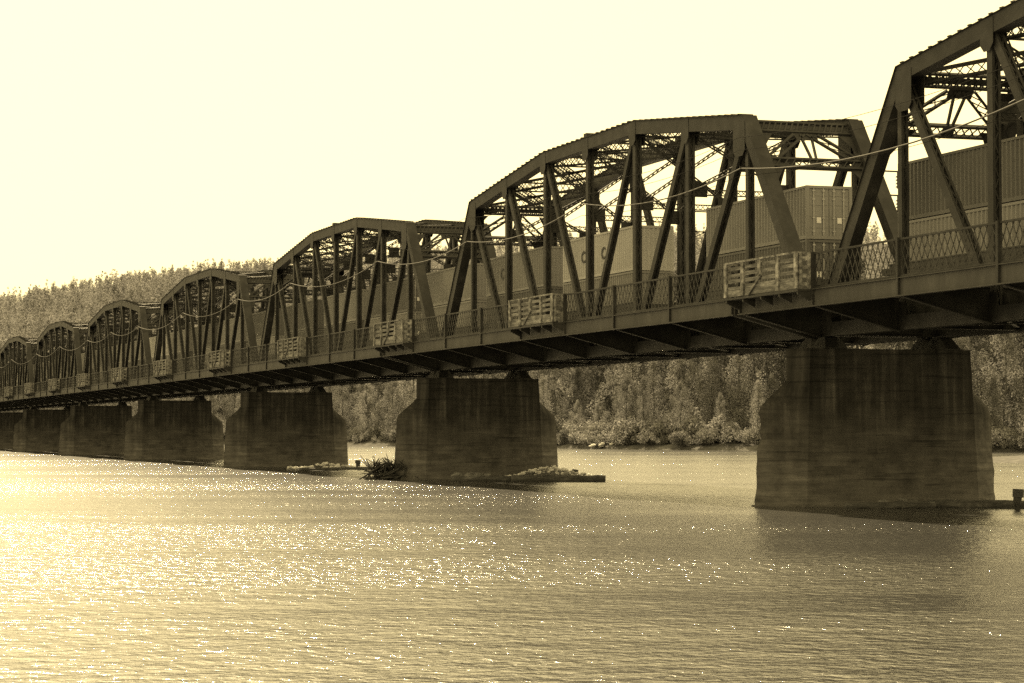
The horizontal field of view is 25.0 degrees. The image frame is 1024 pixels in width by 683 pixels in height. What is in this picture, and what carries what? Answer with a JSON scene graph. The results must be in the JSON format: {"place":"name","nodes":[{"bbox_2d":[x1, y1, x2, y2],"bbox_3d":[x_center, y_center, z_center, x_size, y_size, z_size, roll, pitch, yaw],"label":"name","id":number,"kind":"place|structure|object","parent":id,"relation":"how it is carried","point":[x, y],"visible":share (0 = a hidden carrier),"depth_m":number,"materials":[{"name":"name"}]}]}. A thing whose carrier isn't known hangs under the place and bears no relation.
{"place":"outdoors","nodes":[
{"label":"outdoors","id":0,"kind":"place"},
{"bbox_2d":[0,444,1023,682],"bbox_3d":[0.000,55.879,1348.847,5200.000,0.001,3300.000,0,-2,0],"label":"river water","id":1,"kind":"structure","parent":0,"point":[665,566],"depth_m":53.05,"materials":[{"name":"grey liquid"}]},
{"bbox_2d":[0,412,22,448],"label":"bridge pier","id":2,"kind":"structure","parent":1,"relation":"in","point":[9,421],"depth_m":451.72,"materials":[{"name":"concrete"}]},
{"bbox_2d":[13,409,69,450],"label":"bridge pier","id":3,"kind":"structure","parent":1,"relation":"in","point":[36,429],"depth_m":393.51,"materials":[{"name":"concrete"}]},
{"bbox_2d":[0,336,65,409],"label":"truss span","id":4,"kind":"object","parent":3,"relation":"on","point":[19,374],"visible":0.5,"depth_m":416.70,"materials":[{"name":"metal"}]},
{"bbox_2d":[58,406,132,454],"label":"bridge pier","id":5,"kind":"structure","parent":1,"relation":"in","point":[92,430],"depth_m":335.83,"materials":[{"name":"concrete"}]},
{"bbox_2d":[4,321,119,409],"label":"truss span","id":6,"kind":"object","parent":5,"relation":"on","point":[42,396],"visible":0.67,"depth_m":364.32,"materials":[{"name":"metal"}]},
{"bbox_2d":[124,400,223,459],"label":"bridge pier","id":7,"kind":"structure","parent":1,"relation":"in","point":[173,429],"depth_m":278.20,"materials":[{"name":"concrete"}]},
{"bbox_2d":[48,300,197,405],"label":"truss span","id":8,"kind":"object","parent":7,"relation":"on","point":[83,393],"visible":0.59,"depth_m":305.22,"materials":[{"name":"metal"}]},
{"bbox_2d":[222,392,347,466],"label":"bridge pier","id":9,"kind":"structure","parent":1,"relation":"in","point":[276,429],"depth_m":220.29,"materials":[{"name":"concrete"}]},
{"bbox_2d":[111,268,314,400],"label":"truss span","id":10,"kind":"object","parent":9,"relation":"on","point":[200,381],"visible":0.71,"depth_m":246.86,"materials":[{"name":"metal"}]},
{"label":"well car","id":11,"kind":"object","parent":10,"relation":"on","visible":0},
{"bbox_2d":[256,335,284,354],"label":"shipping container","id":12,"kind":"object","parent":11,"relation":"on","point":[272,340],"visible":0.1,"depth_m":223.68,"materials":[{"name":"metal"}]},
{"bbox_2d":[252,308,284,338],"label":"shipping container","id":13,"kind":"object","parent":12,"relation":"on","point":[258,319],"visible":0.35,"depth_m":227.90,"materials":[{"name":"metal"}]},
{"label":"well car","id":14,"kind":"object","parent":10,"relation":"on","visible":0},
{"bbox_2d":[220,341,248,361],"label":"shipping container","id":15,"kind":"object","parent":14,"relation":"on","point":[237,345],"visible":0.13,"depth_m":239.68,"materials":[{"name":"metal"}]},
{"bbox_2d":[220,317,247,344],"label":"shipping container","id":16,"kind":"object","parent":15,"relation":"on","point":[231,322],"visible":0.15,"depth_m":242.37,"materials":[{"name":"metal"}]},
{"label":"well car","id":17,"kind":"object","parent":10,"relation":"on","visible":0},
{"bbox_2d":[193,347,218,365],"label":"shipping container","id":18,"kind":"object","parent":17,"relation":"on","point":[207,351],"visible":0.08,"depth_m":255.34,"materials":[{"name":"metal"}]},
{"bbox_2d":[195,323,220,349],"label":"shipping container","id":19,"kind":"object","parent":18,"relation":"on","point":[208,345],"visible":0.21,"depth_m":254.44,"materials":[{"name":"metal"}]},
{"bbox_2d":[394,378,557,479],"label":"bridge pier","id":20,"kind":"structure","parent":1,"relation":"in","point":[446,428],"depth_m":162.37,"materials":[{"name":"concrete"}]},
{"bbox_2d":[208,217,514,391],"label":"truss span","id":21,"kind":"object","parent":20,"relation":"on","point":[360,362],"visible":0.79,"depth_m":187.82,"materials":[{"name":"metal"}]},
{"bbox_2d":[319,343,352,352],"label":"well car","id":22,"kind":"object","parent":21,"relation":"on","point":[343,348],"depth_m":195.78,"materials":[{"name":"metal"}]},
{"bbox_2d":[324,321,369,346],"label":"shipping container","id":23,"kind":"object","parent":22,"relation":"on","point":[350,325],"visible":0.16,"depth_m":195.16,"materials":[{"name":"metal"}]},
{"bbox_2d":[324,289,369,326],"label":"shipping container","id":24,"kind":"object","parent":23,"relation":"on","point":[351,316],"visible":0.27,"depth_m":194.57,"materials":[{"name":"metal"}]},
{"bbox_2d":[366,335,415,346],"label":"well car","id":25,"kind":"object","parent":21,"relation":"on","point":[367,344],"depth_m":186.72,"materials":[{"name":"metal"}]},
{"bbox_2d":[369,311,422,339],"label":"shipping container","id":26,"kind":"object","parent":25,"relation":"on","point":[416,314],"visible":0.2,"depth_m":179.10,"materials":[{"name":"metal"}]},
{"bbox_2d":[371,277,421,317],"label":"shipping container","id":27,"kind":"object","parent":26,"relation":"on","point":[402,305],"visible":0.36,"depth_m":181.53,"materials":[{"name":"metal"}]},
{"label":"well car","id":28,"kind":"object","parent":21,"relation":"on","visible":0},
{"bbox_2d":[423,300,485,331],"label":"shipping container","id":29,"kind":"object","parent":28,"relation":"on","point":[464,306],"visible":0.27,"depth_m":163.79,"materials":[{"name":"metal"}]},
{"bbox_2d":[426,263,485,306],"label":"shipping container","id":30,"kind":"object","parent":29,"relation":"on","point":[440,282],"visible":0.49,"depth_m":167.41,"materials":[{"name":"metal"}]},
{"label":"well car","id":31,"kind":"object","parent":21,"relation":"on","visible":0},
{"bbox_2d":[285,329,323,351],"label":"shipping container","id":32,"kind":"object","parent":31,"relation":"on","point":[303,333],"visible":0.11,"depth_m":208.22,"materials":[{"name":"metal"}]},
{"bbox_2d":[286,299,323,332],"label":"shipping container","id":33,"kind":"object","parent":32,"relation":"on","point":[289,308],"visible":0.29,"depth_m":209.53,"materials":[{"name":"metal"}]},
{"bbox_2d":[357,454,416,479],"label":"driftwood tangle","id":34,"kind":"object","parent":20,"relation":"attached to","point":[379,471],"visible":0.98,"depth_m":161.45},
{"bbox_2d":[452,476,510,480],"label":"drift log","id":35,"kind":"object","parent":1,"relation":"on","point":[486,478],"visible":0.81,"depth_m":156.71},
{"bbox_2d":[511,475,605,481],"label":"drift log","id":36,"kind":"object","parent":1,"relation":"on","point":[552,478],"visible":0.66,"depth_m":154.77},
{"bbox_2d":[751,348,994,506],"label":"bridge pier","id":37,"kind":"structure","parent":1,"relation":"in","point":[840,427],"depth_m":104.42,"materials":[{"name":"concrete"}]},
{"bbox_2d":[373,114,934,378],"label":"truss span","id":38,"kind":"object","parent":37,"relation":"on","point":[691,325],"visible":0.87,"depth_m":127.81,"materials":[{"name":"metal"}]},
{"bbox_2d":[2,60,1022,358],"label":"thin wire","id":39,"kind":"object","parent":38,"relation":"attached to","point":[628,176],"visible":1,"depth_m":120.76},
{"bbox_2d":[479,317,557,330],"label":"well car","id":40,"kind":"object","parent":38,"relation":"on","point":[490,328],"depth_m":156.88,"materials":[{"name":"metal"}]},
{"bbox_2d":[486,287,562,322],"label":"shipping container","id":41,"kind":"object","parent":40,"relation":"on","point":[526,293],"visible":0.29,"depth_m":151.38,"materials":[{"name":"metal"}]},
{"bbox_2d":[486,246,562,296],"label":"shipping container","id":42,"kind":"object","parent":41,"relation":"on","point":[520,283],"visible":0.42,"depth_m":150.53,"materials":[{"name":"metal"}]},
{"bbox_2d":[556,302,680,321],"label":"well car","id":43,"kind":"object","parent":38,"relation":"on","point":[630,306],"visible":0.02,"depth_m":134.07,"materials":[{"name":"metal"}]},
{"bbox_2d":[563,271,673,310],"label":"shipping container","id":44,"kind":"object","parent":43,"relation":"on","point":[621,278],"visible":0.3,"depth_m":134.07,"materials":[{"name":"metal"}]},
{"bbox_2d":[563,225,673,282],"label":"shipping container","id":45,"kind":"object","parent":44,"relation":"on","point":[622,262],"visible":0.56,"depth_m":134.21,"materials":[{"name":"metal"}]},
{"bbox_2d":[696,278,858,300],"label":"well car","id":46,"kind":"object","parent":38,"relation":"on","point":[722,295],"visible":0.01,"depth_m":119.63,"materials":[{"name":"metal"}]},
{"bbox_2d":[706,239,852,290],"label":"shipping container","id":47,"kind":"object","parent":46,"relation":"on","point":[809,245],"visible":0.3,"depth_m":114.02,"materials":[{"name":"metal"}]},
{"bbox_2d":[706,185,851,256],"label":"shipping container","id":48,"kind":"object","parent":47,"relation":"on","point":[819,212],"visible":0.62,"depth_m":111.81,"materials":[{"name":"metal"}]},
{"bbox_2d":[809,188,828,235],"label":"door","id":49,"kind":"structure","parent":48,"relation":"in","point":[818,198],"depth_m":111.07,"materials":[{"name":"paint"}]},
{"bbox_2d":[829,189,848,236],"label":"door","id":50,"kind":"structure","parent":48,"relation":"in","point":[838,198],"depth_m":111.40,"materials":[{"name":"paint"}]},
{"bbox_2d":[810,242,828,278],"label":"door","id":51,"kind":"structure","parent":47,"relation":"in","point":[814,246],"depth_m":111.02,"materials":[{"name":"paint"}]},
{"bbox_2d":[724,0,1023,349],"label":"truss span","id":52,"kind":"object","parent":37,"relation":"on","point":[978,296],"visible":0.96,"depth_m":96.38,"materials":[{"name":"metal"}]},
{"bbox_2d":[2,99,1023,367],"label":"utility cable","id":53,"kind":"object","parent":52,"relation":"attached to","point":[620,205],"visible":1,"depth_m":123.59,"materials":[{"name":"metal"}]},
{"bbox_2d":[2,111,1023,368],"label":"thin wire","id":54,"kind":"object","parent":52,"relation":"hanging from","point":[610,213],"visible":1,"depth_m":123.04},
{"bbox_2d":[3,75,1023,361],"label":"thin wire","id":55,"kind":"object","parent":52,"relation":"hanging from","point":[607,191],"visible":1,"depth_m":120.62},
{"bbox_2d":[882,245,1023,275],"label":"well car","id":56,"kind":"object","parent":52,"relation":"on","point":[962,262],"visible":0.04,"depth_m":97.24,"materials":[{"name":"metal"}]},
{"bbox_2d":[909,200,1023,260],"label":"shipping container","id":57,"kind":"object","parent":56,"relation":"on","point":[1010,210],"visible":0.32,"depth_m":97.28,"materials":[{"name":"metal"}]},
{"bbox_2d":[909,135,1023,220],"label":"shipping container","id":58,"kind":"object","parent":57,"relation":"on","point":[967,169],"visible":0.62,"depth_m":96.35,"materials":[{"name":"metal"}]},
{"bbox_2d":[844,501,935,508],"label":"drift log","id":59,"kind":"object","parent":1,"relation":"on","point":[911,504],"visible":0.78,"depth_m":101.34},
{"bbox_2d":[927,499,1023,508],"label":"drift log","id":60,"kind":"object","parent":1,"relation":"on","point":[953,503],"visible":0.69,"depth_m":101.58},
{"bbox_2d":[0,244,1023,451],"bbox_3d":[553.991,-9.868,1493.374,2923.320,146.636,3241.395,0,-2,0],"label":"bank","id":61,"kind":"structure","parent":0,"point":[739,446],"depth_m":446.73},
{"bbox_2d":[333,385,354,427],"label":"poplar tree","id":62,"kind":"object","parent":61,"relation":"on","point":[344,395],"visible":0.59,"depth_m":556.39,"materials":[{"name":"green plant"}]},
{"bbox_2d":[353,383,382,432],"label":"broadleaf tree","id":63,"kind":"object","parent":61,"relation":"on","point":[367,389],"visible":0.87,"depth_m":544.93,"materials":[{"name":"green plant"}]},
{"bbox_2d":[348,382,392,427],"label":"broadleaf tree","id":64,"kind":"object","parent":61,"relation":"on","point":[361,388],"visible":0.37,"depth_m":559.29,"materials":[{"name":"green plant"}]},
{"bbox_2d":[379,381,405,428],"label":"broadleaf tree","id":65,"kind":"object","parent":61,"relation":"on","point":[391,387],"visible":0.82,"depth_m":537.30,"materials":[{"name":"green plant"}]},
{"bbox_2d":[390,380,415,418],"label":"broadleaf tree","id":66,"kind":"object","parent":61,"relation":"on","point":[411,385],"visible":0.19,"depth_m":541.13,"materials":[{"name":"green plant"}]},
{"bbox_2d":[0,221,1023,422],"bbox_3d":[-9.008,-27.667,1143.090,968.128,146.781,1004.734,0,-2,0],"label":"hill forest","id":67,"kind":"object","parent":61,"relation":"on","point":[155,287],"visible":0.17,"depth_m":1310.66,"materials":[{"name":"plant"}]},
{"bbox_2d":[539,374,552,413],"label":"poplar tree","id":68,"kind":"object","parent":61,"relation":"on","point":[542,381],"visible":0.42,"depth_m":471.33,"materials":[{"name":"green plant"}]},
{"bbox_2d":[539,368,573,425],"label":"broadleaf tree","id":69,"kind":"object","parent":61,"relation":"on","point":[565,400],"visible":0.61,"depth_m":483.64,"materials":[{"name":"green plant"}]},
{"bbox_2d":[565,367,592,425],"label":"broadleaf tree","id":70,"kind":"object","parent":61,"relation":"on","point":[578,382],"visible":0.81,"depth_m":474.58,"materials":[{"name":"green plant"}]},
{"bbox_2d":[560,366,603,420],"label":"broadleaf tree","id":71,"kind":"object","parent":61,"relation":"on","point":[583,380],"visible":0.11,"depth_m":505.16,"materials":[{"name":"green plant"}]},
{"bbox_2d":[567,421,613,440],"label":"willow shrub","id":72,"kind":"object","parent":61,"relation":"on","point":[591,428],"visible":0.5,"depth_m":447.02,"materials":[{"name":"green plant"}]},
{"bbox_2d":[565,364,620,418],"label":"broadleaf tree","id":73,"kind":"object","parent":61,"relation":"on","point":[599,374],"visible":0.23,"depth_m":486.79,"materials":[{"name":"green plant"}]},
{"bbox_2d":[573,400,618,429],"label":"willow shrub","id":74,"kind":"object","parent":61,"relation":"on","point":[591,409],"visible":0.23,"depth_m":481.00,"materials":[{"name":"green plant"}]},
{"bbox_2d":[575,364,631,409],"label":"broadleaf tree","id":75,"kind":"object","parent":61,"relation":"on","point":[596,386],"visible":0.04,"depth_m":496.51,"materials":[{"name":"green plant"}]},
{"bbox_2d":[593,364,636,423],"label":"broadleaf tree","id":76,"kind":"object","parent":61,"relation":"on","point":[609,379],"visible":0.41,"depth_m":466.88,"materials":[{"name":"green plant"}]},
{"bbox_2d":[610,374,643,426],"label":"broadleaf tree","id":77,"kind":"object","parent":61,"relation":"on","point":[626,381],"visible":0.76,"depth_m":446.03,"materials":[{"name":"green plant"}]},
{"bbox_2d":[611,362,648,421],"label":"poplar tree","id":78,"kind":"object","parent":61,"relation":"on","point":[632,374],"visible":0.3,"depth_m":454.31,"materials":[{"name":"green plant"}]},
{"bbox_2d":[612,416,659,439],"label":"willow shrub","id":79,"kind":"object","parent":61,"relation":"on","point":[624,428],"visible":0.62,"depth_m":433.22,"materials":[{"name":"green plant"}]},
{"bbox_2d":[636,376,653,429],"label":"poplar tree","id":80,"kind":"object","parent":61,"relation":"on","point":[644,387],"visible":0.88,"depth_m":434.74,"materials":[{"name":"green plant"}]},
{"bbox_2d":[630,361,670,422],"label":"broadleaf tree","id":81,"kind":"object","parent":61,"relation":"on","point":[641,372],"visible":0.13,"depth_m":474.11,"materials":[{"name":"green plant"}]},
{"bbox_2d":[639,361,670,421],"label":"poplar tree","id":82,"kind":"object","parent":61,"relation":"on","point":[654,382],"visible":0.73,"depth_m":451.24,"materials":[{"name":"green plant"}]},
{"bbox_2d":[639,413,683,437],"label":"willow shrub","id":83,"kind":"object","parent":61,"relation":"on","point":[660,429],"visible":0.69,"depth_m":426.71,"materials":[{"name":"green plant"}]},
{"bbox_2d":[642,261,711,420],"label":"broadleaf tree","id":84,"kind":"object","parent":61,"relation":"on","point":[665,367],"visible":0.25,"depth_m":458.50,"materials":[{"name":"green plant"}]},
{"bbox_2d":[667,380,692,426],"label":"broadleaf tree","id":85,"kind":"object","parent":61,"relation":"on","point":[679,387],"visible":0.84,"depth_m":427.82,"materials":[{"name":"green plant"}]},
{"bbox_2d":[668,431,705,446],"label":"willow shrub","id":86,"kind":"object","parent":61,"relation":"on","point":[687,440],"visible":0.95,"depth_m":417.70,"materials":[{"name":"green plant"}]},
{"bbox_2d":[662,358,714,422],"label":"broadleaf tree","id":87,"kind":"object","parent":61,"relation":"on","point":[693,372],"visible":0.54,"depth_m":443.62,"materials":[{"name":"green plant"}]},
{"bbox_2d":[669,406,713,436],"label":"willow shrub","id":88,"kind":"object","parent":61,"relation":"on","point":[690,422],"visible":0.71,"depth_m":422.48,"materials":[{"name":"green plant"}]},
{"bbox_2d":[694,356,723,427],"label":"poplar tree","id":89,"kind":"object","parent":61,"relation":"on","point":[712,367],"visible":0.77,"depth_m":435.56,"materials":[{"name":"green plant"}]},
{"bbox_2d":[695,428,723,443],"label":"willow shrub","id":90,"kind":"object","parent":61,"relation":"on","point":[708,436],"visible":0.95,"depth_m":413.78,"materials":[{"name":"green plant"}]},
{"bbox_2d":[695,414,740,442],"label":"willow shrub","id":91,"kind":"object","parent":61,"relation":"on","point":[724,426],"visible":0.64,"depth_m":417.45,"materials":[{"name":"green plant"}]},
{"bbox_2d":[703,353,758,420],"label":"broadleaf tree","id":92,"kind":"object","parent":61,"relation":"on","point":[723,358],"visible":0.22,"depth_m":441.52,"materials":[{"name":"green plant"}]},
{"bbox_2d":[718,429,750,444],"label":"willow shrub","id":93,"kind":"object","parent":61,"relation":"on","point":[728,438],"visible":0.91,"depth_m":410.85,"materials":[{"name":"green plant"}]},
{"bbox_2d":[722,354,756,430],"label":"poplar tree","id":94,"kind":"object","parent":61,"relation":"on","point":[738,408],"visible":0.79,"depth_m":427.05,"materials":[{"name":"green plant"}]},
{"bbox_2d":[738,426,760,444],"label":"willow shrub","id":95,"kind":"object","parent":61,"relation":"on","point":[752,437],"visible":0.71,"depth_m":407.47,"materials":[{"name":"green plant"}]},
{"bbox_2d":[748,380,764,430],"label":"poplar tree","id":96,"kind":"object","parent":61,"relation":"on","point":[758,388],"visible":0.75,"depth_m":411.73,"materials":[{"name":"green plant"}]},
{"bbox_2d":[741,352,779,415],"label":"broadleaf tree","id":97,"kind":"object","parent":61,"relation":"on","point":[763,369],"visible":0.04,"depth_m":476.74,"materials":[{"name":"green plant"}]},
{"bbox_2d":[736,351,785,417],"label":"broadleaf tree","id":98,"kind":"object","parent":61,"relation":"on","point":[755,364],"visible":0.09,"depth_m":464.46,"materials":[{"name":"green plant"}]},
{"bbox_2d":[757,374,779,424],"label":"broadleaf tree","id":99,"kind":"object","parent":61,"relation":"on","point":[771,382],"visible":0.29,"depth_m":420.84,"materials":[{"name":"green plant"}]},
{"bbox_2d":[752,351,786,410],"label":"broadleaf tree","id":100,"kind":"object","parent":61,"relation":"on","point":[778,374],"visible":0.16,"depth_m":435.13,"materials":[{"name":"green plant"}]},
{"bbox_2d":[956,337,979,392],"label":"poplar tree","id":101,"kind":"object","parent":61,"relation":"on","point":[962,345],"visible":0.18,"depth_m":391.53,"materials":[{"name":"green plant"}]},
{"bbox_2d":[953,335,1000,409],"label":"broadleaf tree","id":102,"kind":"object","parent":61,"relation":"on","point":[973,339],"visible":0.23,"depth_m":406.01,"materials":[{"name":"green plant"}]},
{"bbox_2d":[984,375,1006,428],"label":"poplar tree","id":103,"kind":"object","parent":61,"relation":"on","point":[993,385],"visible":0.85,"depth_m":378.55,"materials":[{"name":"green plant"}]},
{"bbox_2d":[972,333,1023,429],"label":"broadleaf tree","id":104,"kind":"object","parent":61,"relation":"on","point":[988,346],"visible":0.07,"depth_m":433.67,"materials":[{"name":"green plant"}]},
{"bbox_2d":[974,333,1023,430],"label":"broadleaf tree","id":105,"kind":"object","parent":61,"relation":"on","point":[1008,342],"visible":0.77,"depth_m":387.71,"materials":[{"name":"green plant"}]},
{"bbox_2d":[992,427,1015,448],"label":"willow shrub","id":106,"kind":"object","parent":61,"relation":"on","point":[1003,436],"visible":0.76,"depth_m":372.37,"materials":[{"name":"green plant"}]},
{"bbox_2d":[988,332,1023,428],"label":"broadleaf tree","id":107,"kind":"object","parent":61,"relation":"on","point":[995,359],"visible":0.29,"depth_m":398.93,"materials":[{"name":"green plant"}]},
{"bbox_2d":[0,0,1023,302],"label":"sky","id":108,"kind":"structure","parent":0,"point":[136,135],"materials":[{"name":"beige"}]},
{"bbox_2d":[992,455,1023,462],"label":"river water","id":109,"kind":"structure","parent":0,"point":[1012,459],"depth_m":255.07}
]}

